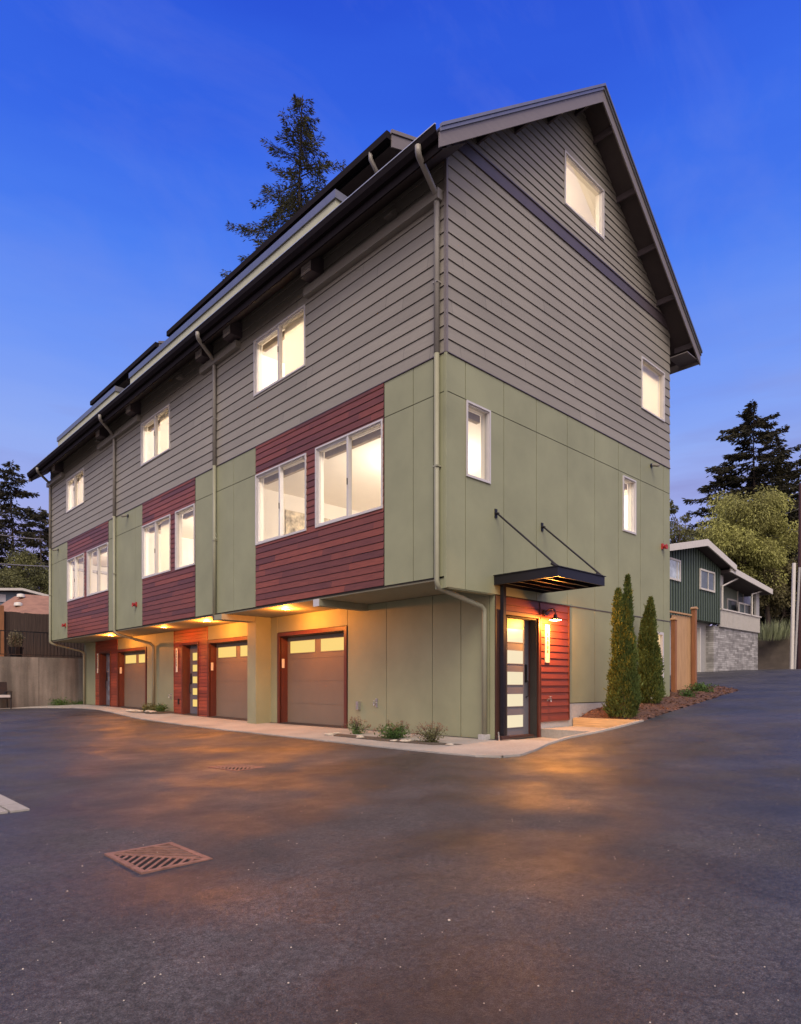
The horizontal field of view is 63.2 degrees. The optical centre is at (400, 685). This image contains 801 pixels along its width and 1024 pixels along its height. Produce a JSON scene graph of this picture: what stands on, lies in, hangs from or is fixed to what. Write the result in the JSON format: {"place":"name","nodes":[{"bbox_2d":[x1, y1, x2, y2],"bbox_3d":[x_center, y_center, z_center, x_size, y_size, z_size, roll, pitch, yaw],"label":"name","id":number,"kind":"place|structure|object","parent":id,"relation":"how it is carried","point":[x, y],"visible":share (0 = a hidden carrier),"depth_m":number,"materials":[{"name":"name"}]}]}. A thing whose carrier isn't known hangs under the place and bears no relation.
{"place":"outdoors","nodes":[
{"label":"outdoors","id":0,"kind":"place"},
{"bbox_2d":[6,630,24,656],"bbox_3d":[-15.093,-1.639,25.543,0.675,1.099,0.659,0,0,-44],"label":"potted plant","id":1,"kind":"object","parent":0,"point":[19,643],"visible":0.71,"depth_m":25.39,"materials":[{"name":"green plant"}]},
{"bbox_2d":[0,534,43,539],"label":"power line","id":2,"kind":"object","parent":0,"point":[21,537],"visible":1,"depth_m":32.40,"materials":[{"name":"black metal"}]},
{"bbox_2d":[0,563,48,566],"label":"power line","id":3,"kind":"object","parent":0,"point":[24,565],"visible":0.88,"depth_m":33.20,"materials":[{"name":"black metal"}]},
{"bbox_2d":[0,704,548,757],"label":"walkway","id":4,"kind":"structure","parent":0,"point":[472,747],"depth_m":12.63,"materials":[{"name":"concrete"}]},
{"bbox_2d":[143,711,173,713],"bbox_3d":[-7.894,0.895,20.515,0.670,0.170,2.000,0,0,-44],"label":"planting strip","id":5,"kind":"object","parent":4,"relation":"on","point":[164,712],"visible":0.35,"depth_m":19.89,"materials":[{"name":"soil"}]},
{"bbox_2d":[140,702,156,710],"bbox_3d":[-7.845,0.700,20.412,0.572,0.360,0.519,0,0,-44],"label":"shrub","id":6,"kind":"object","parent":5,"relation":"on","point":[147,707],"visible":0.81,"depth_m":20.32,"materials":[{"name":"green plant"}]},
{"bbox_2d":[155,702,167,711],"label":"shrub","id":7,"kind":"object","parent":5,"relation":"on","point":[161,708],"visible":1,"depth_m":19.98,"materials":[{"name":"green plant"}]},
{"bbox_2d":[333,733,461,744],"bbox_3d":[-0.180,1.006,12.002,1.260,0.108,3.870,0,0,-44],"label":"planting strip","id":8,"kind":"object","parent":4,"relation":"on","point":[382,739],"visible":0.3,"depth_m":11.40,"materials":[{"name":"soil"}]},
{"bbox_2d":[342,716,370,733],"bbox_3d":[-0.786,0.792,12.680,0.457,0.411,0.602,0,0,-44],"label":"shrub","id":9,"kind":"object","parent":8,"relation":"on","point":[355,727],"visible":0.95,"depth_m":12.61,"materials":[{"name":"green plant"}]},
{"bbox_2d":[372,719,412,738],"bbox_3d":[-0.130,0.806,11.634,0.763,0.400,0.665,0,0,2],"label":"shrub","id":10,"kind":"object","parent":8,"relation":"on","point":[394,732],"visible":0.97,"depth_m":11.57,"materials":[{"name":"green plant"}]},
{"bbox_2d":[399,739,413,741],"bbox_3d":[0.097,0.938,11.093,0.290,0.048,0.198,0,0,-44],"label":"stone","id":11,"kind":"object","parent":8,"relation":"on","point":[404,740],"visible":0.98,"depth_m":11.02,"materials":[{"name":"beige stone"}]},
{"bbox_2d":[412,722,448,742],"bbox_3d":[0.490,0.792,10.902,0.548,0.399,0.516,0,0,26],"label":"shrub","id":12,"kind":"object","parent":8,"relation":"on","point":[432,737],"visible":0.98,"depth_m":10.87,"materials":[{"name":"green plant"}]},
{"bbox_2d":[519,737,556,740],"bbox_3d":[2.550,1.060,11.081,1.260,0.200,1.230,0,0,-44],"label":"entry landing","id":13,"kind":"object","parent":4,"relation":"on","point":[543,739],"visible":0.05,"depth_m":11.49,"materials":[{"name":"concrete"}]},
{"bbox_2d":[0,669,800,1023],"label":"asphalt lot","id":14,"kind":"structure","parent":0,"point":[668,845],"depth_m":3.78,"materials":[{"name":"grey asphalt"}]},
{"bbox_2d":[0,682,12,708],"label":"patio chair","id":15,"kind":"object","parent":14,"relation":"on","point":[3,690],"visible":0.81,"depth_m":24.27,"materials":[{"name":"black metal"}]},
{"bbox_2d":[0,794,29,813],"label":"paver slab","id":16,"kind":"structure","parent":14,"relation":"on","point":[7,805],"depth_m":5.92,"materials":[{"name":"concrete"}]},
{"bbox_2d":[104,842,212,874],"bbox_3d":[-1.576,1.118,4.222,0.460,0.019,0.606,0,0,-44],"label":"drain grate","id":17,"kind":"object","parent":14,"relation":"on","point":[149,859],"visible":0.99,"depth_m":4.19,"materials":[{"name":"metal"}]},
{"bbox_2d":[208,763,263,770],"bbox_3d":[-2.153,1.083,8.550,0.606,0.019,0.460,0,0,38],"label":"drain grate","id":18,"kind":"object","parent":14,"relation":"on","point":[236,767],"visible":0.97,"depth_m":8.53,"materials":[{"name":"metal"}]},
{"bbox_2d":[475,720,643,757],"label":"walkway kerb","id":19,"kind":"structure","parent":14,"relation":"on","point":[541,746],"depth_m":10.28,"materials":[{"name":"concrete"}]},
{"bbox_2d":[541,726,603,738],"bbox_3d":[3.445,0.980,11.852,1.100,0.360,1.350,0,0,-44],"label":"entry step","id":20,"kind":"object","parent":14,"relation":"on","point":[558,732],"visible":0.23,"depth_m":11.75,"materials":[{"name":"concrete"}]},
{"bbox_2d":[573,717,638,727],"bbox_3d":[3.890,0.748,12.270,0.160,0.225,1.340,0,0,-44],"label":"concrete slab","id":21,"kind":"object","parent":14,"relation":"on","point":[594,722],"visible":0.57,"depth_m":12.30,"materials":[{"name":"beige concrete"}]},
{"bbox_2d":[579,685,738,720],"bbox_3d":[6.785,0.350,16.317,1.996,0.626,9.946,0,0,39],"label":"mulch bed","id":22,"kind":"object","parent":14,"relation":"on","point":[653,708],"visible":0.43,"depth_m":13.82,"materials":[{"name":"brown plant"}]},
{"bbox_2d":[601,573,643,717],"bbox_3d":[4.234,-0.749,12.321,0.760,2.753,0.782,0,0,-44],"label":"arborvitae","id":23,"kind":"object","parent":22,"relation":"on","point":[623,674],"visible":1,"depth_m":12.18,"materials":[{"name":"green plant"}]},
{"bbox_2d":[637,596,666,703],"bbox_3d":[5.333,-0.764,14.029,0.668,2.336,0.740,0,0,-44],"label":"arborvitae","id":24,"kind":"object","parent":22,"relation":"on","point":[650,665],"visible":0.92,"depth_m":13.85,"materials":[{"name":"green plant"}]},
{"bbox_2d":[670,607,697,691],"bbox_3d":[7.144,-0.897,17.029,2.680,2.515,0.205,0,0,-44],"label":"cedar fence","id":25,"kind":"object","parent":22,"relation":"on","point":[683,650],"visible":0.54,"depth_m":17.59,"materials":[{"name":"brown wood"}]},
{"bbox_2d":[677,689,697,697],"bbox_3d":[6.883,0.215,15.581,0.448,0.290,0.429,0,0,-21],"label":"shrub","id":26,"kind":"object","parent":22,"relation":"on","point":[688,693],"visible":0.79,"depth_m":15.52,"materials":[{"name":"green plant"}]},
{"bbox_2d":[682,682,718,691],"bbox_3d":[7.768,0.079,16.779,0.664,0.352,0.879,0,0,-31],"label":"shrub","id":27,"kind":"object","parent":22,"relation":"on","point":[701,687],"visible":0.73,"depth_m":16.67,"materials":[{"name":"green plant"}]},
{"bbox_2d":[0,0,800,625],"label":"sky","id":28,"kind":"structure","parent":0,"point":[131,131],"materials":[{"name":"blue"}]},
{"bbox_2d":[758,632,794,669],"bbox_3d":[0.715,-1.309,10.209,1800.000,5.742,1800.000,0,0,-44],"label":"ground","id":29,"kind":"structure","parent":0,"point":[774,654],"depth_m":48.51,"materials":[{"name":"brown soil"}]},
{"bbox_2d":[0,525,11,568],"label":"conifer tree","id":30,"kind":"object","parent":29,"relation":"on","point":[2,558],"visible":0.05,"depth_m":58.67,"materials":[{"name":"green plant"}]},
{"bbox_2d":[0,577,38,590],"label":"leafy tree","id":31,"kind":"object","parent":29,"relation":"on","point":[2,585],"visible":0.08,"depth_m":47.25,"materials":[{"name":"green plant"}]},
{"bbox_2d":[0,588,47,604],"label":"blue house","id":32,"kind":"structure","parent":29,"relation":"on","point":[6,594],"depth_m":44.11,"materials":[{"name":"grey"}]},
{"bbox_2d":[0,594,5,601],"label":"window","id":33,"kind":"structure","parent":32,"relation":"in","point":[2,596],"depth_m":43.78,"materials":[{"name":"glass"}]},
{"bbox_2d":[0,460,48,578],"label":"conifer tree","id":34,"kind":"object","parent":29,"relation":"on","point":[7,494],"visible":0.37,"depth_m":59.87,"materials":[{"name":"green plant"}]},
{"bbox_2d":[0,546,48,594],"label":"leafy tree","id":35,"kind":"object","parent":29,"relation":"on","point":[17,576],"visible":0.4,"depth_m":48.89,"materials":[{"name":"green plant"}]},
{"bbox_2d":[1,594,48,613],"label":"tan roof shed","id":36,"kind":"structure","parent":29,"relation":"on","point":[27,603],"depth_m":36.13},
{"bbox_2d":[12,506,48,593],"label":"conifer tree","id":37,"kind":"object","parent":29,"relation":"on","point":[43,514],"visible":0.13,"depth_m":55.81,"materials":[{"name":"green plant"}]},
{"bbox_2d":[0,656,82,707],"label":"retaining wall","id":38,"kind":"structure","parent":29,"relation":"on","point":[34,681],"depth_m":25.61,"materials":[{"name":"concrete"}]},
{"bbox_2d":[0,630,82,656],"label":"railing","id":39,"kind":"object","parent":38,"relation":"on","point":[11,631],"visible":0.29,"depth_m":25.40,"materials":[{"name":"black wood"}]},
{"bbox_2d":[0,605,83,658],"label":"board fence","id":40,"kind":"object","parent":38,"relation":"on","point":[17,621],"visible":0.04,"depth_m":28.63,"materials":[{"name":"brown wood"}]},
{"bbox_2d":[48,697,73,705],"bbox_3d":[-13.397,0.679,25.706,1.014,0.494,1.016,0,0,-44],"label":"shrub","id":41,"kind":"object","parent":29,"relation":"on","point":[59,702],"visible":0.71,"depth_m":25.55,"materials":[{"name":"green plant"}]},
{"bbox_2d":[220,94,346,279],"bbox_3d":[-5.725,-15.944,33.761,12.973,29.844,15.110,0,0,8],"label":"spruce tree","id":42,"kind":"object","parent":29,"relation":"on","point":[293,201],"visible":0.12,"depth_m":33.40,"materials":[{"name":"green plant"}]},
{"bbox_2d":[27,83,702,739],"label":"townhouse","id":43,"kind":"structure","parent":29,"relation":"on","point":[407,365],"depth_m":13.04,"materials":[{"name":"grey"}]},
{"bbox_2d":[66,468,84,512],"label":"window","id":44,"kind":"structure","parent":43,"relation":"in","point":[79,472],"depth_m":23.07,"materials":[{"name":"plastic"}]},
{"bbox_2d":[67,553,84,601],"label":"window","id":45,"kind":"structure","parent":43,"relation":"in","point":[75,559],"depth_m":23.00,"materials":[{"name":"plastic"}]},
{"bbox_2d":[73,568,106,574],"bbox_3d":[-11.960,-4.500,26.031,2.500,0.080,0.295,0,0,-44],"label":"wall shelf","id":46,"kind":"object","parent":43,"relation":"attached to","point":[94,571],"depth_m":25.75,"materials":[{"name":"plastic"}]},
{"bbox_2d":[87,542,108,595],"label":"window","id":47,"kind":"structure","parent":43,"relation":"in","point":[97,548],"depth_m":21.35,"materials":[{"name":"plastic"}]},
{"bbox_2d":[99,651,110,705],"bbox_3d":[-10.936,-0.205,24.365,0.290,2.110,1.150,0,0,-44],"label":"front door","id":48,"kind":"structure","parent":43,"relation":"in","point":[105,656],"depth_m":24.67,"materials":[{"name":"grey metal"}]},
{"bbox_2d":[117,647,146,707],"bbox_3d":[-9.208,-0.103,22.565,0.295,2.325,2.600,0,0,-44],"label":"garage door","id":49,"kind":"structure","parent":43,"relation":"in","point":[132,683],"depth_m":22.95,"materials":[{"name":"brown metal"}]},
{"bbox_2d":[141,403,170,465],"bbox_3d":[-6.807,-6.920,18.104,0.105,1.220,1.910,0,0,-44],"label":"window","id":50,"kind":"structure","parent":43,"relation":"in","point":[154,418],"depth_m":18.13,"materials":[{"name":"plastic"}]},
{"bbox_2d":[142,514,170,578],"bbox_3d":[-6.769,-3.810,18.065,0.105,1.520,1.860,0,0,-44],"label":"window","id":51,"kind":"structure","parent":43,"relation":"in","point":[156,522],"depth_m":18.08,"materials":[{"name":"plastic"}]},
{"bbox_2d":[176,648,177,671],"bbox_3d":[-6.828,-0.760,19.846,0.024,0.720,0.100,0,0,-44],"label":"address plate","id":52,"kind":"object","parent":43,"relation":"attached to","point":[176,659],"visible":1,"depth_m":19.82,"materials":[{"name":"white metal"}]},
{"bbox_2d":[175,503,194,569],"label":"window","id":53,"kind":"structure","parent":43,"relation":"in","point":[191,506],"depth_m":17.12,"materials":[{"name":"plastic"}]},
{"bbox_2d":[181,642,198,715],"bbox_3d":[-6.128,-0.140,19.325,0.290,2.240,1.080,0,0,-44],"label":"front door","id":54,"kind":"structure","parent":43,"relation":"in","point":[189,651],"depth_m":19.60,"materials":[{"name":"grey metal"}]},
{"bbox_2d":[207,636,246,718],"bbox_3d":[-4.466,-0.103,17.594,0.295,2.325,2.660,0,0,-44],"label":"garage door","id":55,"kind":"structure","parent":43,"relation":"in","point":[227,681],"depth_m":18.04,"materials":[{"name":"brown metal"}]},
{"bbox_2d":[253,304,305,396],"bbox_3d":[-2.534,-6.950,13.625,0.105,1.220,1.930,0,0,-44],"label":"window","id":56,"kind":"structure","parent":43,"relation":"in","point":[278,327],"depth_m":13.62,"materials":[{"name":"plastic"}]},
{"bbox_2d":[255,453,306,544],"bbox_3d":[-2.499,-3.830,13.589,0.105,1.540,1.890,0,0,-44],"label":"window","id":57,"kind":"structure","parent":43,"relation":"in","point":[280,467],"depth_m":13.59,"materials":[{"name":"plastic"}]},
{"bbox_2d":[285,510,329,533],"bbox_3d":[-2.355,-3.850,16.629,1.380,1.020,0.030,0,0,-44],"label":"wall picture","id":58,"kind":"object","parent":43,"relation":"attached to","point":[294,521],"depth_m":16.32},
{"bbox_2d":[277,626,347,727],"bbox_3d":[-1.974,-0.103,14.982,0.295,2.325,2.680,0,0,-44],"label":"garage door","id":59,"kind":"structure","parent":43,"relation":"in","point":[314,677],"depth_m":15.13,"materials":[{"name":"brown metal"}]},
{"bbox_2d":[315,419,383,527],"bbox_3d":[-0.960,-3.835,11.976,0.105,1.550,1.950,0,0,-44],"label":"window","id":60,"kind":"structure","parent":43,"relation":"in","point":[348,437],"depth_m":11.96,"materials":[{"name":"plastic"}]},
{"bbox_2d":[466,400,490,483],"bbox_3d":[1.264,-3.995,10.749,0.620,1.230,0.096,0,0,-44],"label":"window","id":61,"kind":"structure","parent":43,"relation":"in","point":[487,413],"depth_m":10.91,"materials":[{"name":"plastic"}]},
{"bbox_2d":[506,611,540,737],"bbox_3d":[2.068,-0.160,11.630,1.140,2.240,0.270,0,0,-44],"label":"front door","id":62,"kind":"structure","parent":43,"relation":"in","point":[518,631],"depth_m":11.84,"materials":[{"name":"grey wood"}]},
{"bbox_2d":[545,625,549,662],"bbox_3d":[2.721,-0.770,12.064,0.135,0.700,0.024,0,0,-44],"label":"address plate","id":63,"kind":"object","parent":43,"relation":"attached to","point":[547,643],"visible":1,"depth_m":12.06,"materials":[{"name":"white metal"}]},
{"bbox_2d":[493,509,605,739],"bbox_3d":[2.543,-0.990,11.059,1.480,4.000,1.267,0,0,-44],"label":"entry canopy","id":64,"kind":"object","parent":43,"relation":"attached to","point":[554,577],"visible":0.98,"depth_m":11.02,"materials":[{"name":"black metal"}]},
{"bbox_2d":[542,608,561,620],"bbox_3d":[2.779,-1.292,11.884,0.250,0.239,0.365,0,0,-44],"label":"wall lamp","id":65,"kind":"object","parent":43,"relation":"attached to","point":[554,617],"visible":1,"depth_m":11.84,"materials":[{"name":"black metal"}]},
{"bbox_2d":[564,150,604,239],"bbox_3d":[3.670,-9.775,13.044,1.490,1.030,0.096,0,0,-44],"label":"window","id":66,"kind":"structure","parent":43,"relation":"in","point":[567,157],"depth_m":13.17,"materials":[{"name":"plastic"}]},
{"bbox_2d":[622,475,635,534],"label":"window","id":67,"kind":"structure","parent":43,"relation":"in","point":[624,478],"depth_m":14.47,"materials":[{"name":"plastic"}]},
{"bbox_2d":[641,356,664,421],"bbox_3d":[5.841,-6.845,15.115,1.170,1.170,0.096,0,0,-44],"label":"window","id":68,"kind":"structure","parent":43,"relation":"in","point":[643,360],"depth_m":15.34,"materials":[{"name":"plastic"}]},
{"bbox_2d":[650,463,659,467],"bbox_3d":[5.859,-5.058,14.958,0.100,0.124,0.203,0,0,-44],"label":"security camera","id":69,"kind":"object","parent":43,"relation":"attached to","point":[654,465],"visible":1,"depth_m":14.94,"materials":[{"name":"white metal"}]},
{"bbox_2d":[657,632,663,680],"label":"back window","id":70,"kind":"structure","parent":43,"relation":"in","point":[661,638],"depth_m":15.43,"materials":[{"name":"plastic"}]},
{"bbox_2d":[661,543,667,549],"bbox_3d":[6.243,-3.278,15.381,0.130,0.143,0.123,0,0,-44],"label":"alarm horn","id":71,"kind":"object","parent":43,"relation":"attached to","point":[663,546],"visible":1,"depth_m":15.37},
{"bbox_2d":[670,498,695,543],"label":"leafy tree","id":72,"kind":"object","parent":29,"relation":"on","point":[679,534],"visible":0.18,"depth_m":47.71,"materials":[{"name":"green plant"}]},
{"bbox_2d":[689,528,710,540],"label":"leafy tree","id":73,"kind":"object","parent":29,"relation":"on","point":[692,538],"visible":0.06,"depth_m":51.49,"materials":[{"name":"green plant"}]},
{"bbox_2d":[670,539,772,674],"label":"green house","id":74,"kind":"structure","parent":29,"relation":"on","point":[711,582],"depth_m":35.00,"materials":[{"name":"dark green painted siding"},{"name":"grey stone"},{"name":"white trim"}]},
{"bbox_2d":[670,557,680,581],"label":"window","id":75,"kind":"structure","parent":74,"relation":"in","point":[675,564],"depth_m":31.24,"materials":[{"name":"white glass"}]},
{"bbox_2d":[698,628,700,671],"bbox_3d":[14.912,-1.740,33.537,2.550,2.600,0.120,0,0,-44],"label":"garage door","id":76,"kind":"structure","parent":74,"relation":"in","point":[699,629],"depth_m":34.33,"materials":[{"name":"metal"}]},
{"bbox_2d":[699,568,714,592],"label":"window","id":77,"kind":"structure","parent":74,"relation":"in","point":[706,578],"depth_m":33.82,"materials":[{"name":"white glass"}]},
{"bbox_2d":[727,598,736,610],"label":"window","id":78,"kind":"structure","parent":74,"relation":"in","point":[731,604],"depth_m":38.73,"materials":[{"name":"grey glass"}]},
{"bbox_2d":[737,591,750,610],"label":"window","id":79,"kind":"structure","parent":74,"relation":"in","point":[742,598],"depth_m":39.99,"materials":[{"name":"grey glass"}]},
{"bbox_2d":[738,602,750,613],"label":"window","id":80,"kind":"structure","parent":74,"relation":"in","point":[742,607],"depth_m":39.08,"materials":[{"name":"white glass"}]},
{"bbox_2d":[687,461,765,625],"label":"conifer tree","id":81,"kind":"object","parent":29,"relation":"on","point":[718,477],"visible":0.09,"depth_m":62.11,"materials":[{"name":"green plant"}]},
{"bbox_2d":[682,399,800,618],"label":"conifer tree","id":82,"kind":"object","parent":29,"relation":"on","point":[746,430],"visible":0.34,"depth_m":59.37,"materials":[{"name":"green plant"}]},
{"bbox_2d":[691,484,798,601],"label":"leafy tree","id":83,"kind":"object","parent":29,"relation":"on","point":[738,533],"visible":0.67,"depth_m":47.98,"materials":[{"name":"green plant"}]},
{"bbox_2d":[716,435,800,631],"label":"conifer tree","id":84,"kind":"object","parent":29,"relation":"on","point":[778,449],"visible":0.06,"depth_m":62.03,"materials":[{"name":"green plant"}]},
{"bbox_2d":[758,619,784,640],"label":"spiky plant","id":85,"kind":"object","parent":29,"relation":"on","point":[765,634],"visible":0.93,"depth_m":47.67,"materials":[{"name":"green plant"}]},
{"bbox_2d":[749,556,797,625],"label":"leafy tree","id":86,"kind":"object","parent":29,"relation":"on","point":[776,599],"visible":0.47,"depth_m":48.61,"materials":[{"name":"green plant"}]},
{"bbox_2d":[753,493,798,633],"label":"conifer tree","id":87,"kind":"object","parent":29,"relation":"on","point":[785,614],"visible":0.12,"depth_m":55.40,"materials":[{"name":"green plant"}]},
{"bbox_2d":[762,619,790,640],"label":"spiky plant","id":88,"kind":"object","parent":29,"relation":"on","point":[785,632],"visible":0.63,"depth_m":48.24,"materials":[{"name":"green plant"}]},
{"bbox_2d":[779,455,800,538],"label":"conifer tree","id":89,"kind":"object","parent":29,"relation":"on","point":[796,496],"visible":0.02,"depth_m":63.76,"materials":[{"name":"green plant"}]},
{"bbox_2d":[790,483,800,668],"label":"utility pole","id":90,"kind":"object","parent":29,"relation":"on","point":[795,656],"visible":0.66,"depth_m":40.55,"materials":[{"name":"white wood"}]}
]}

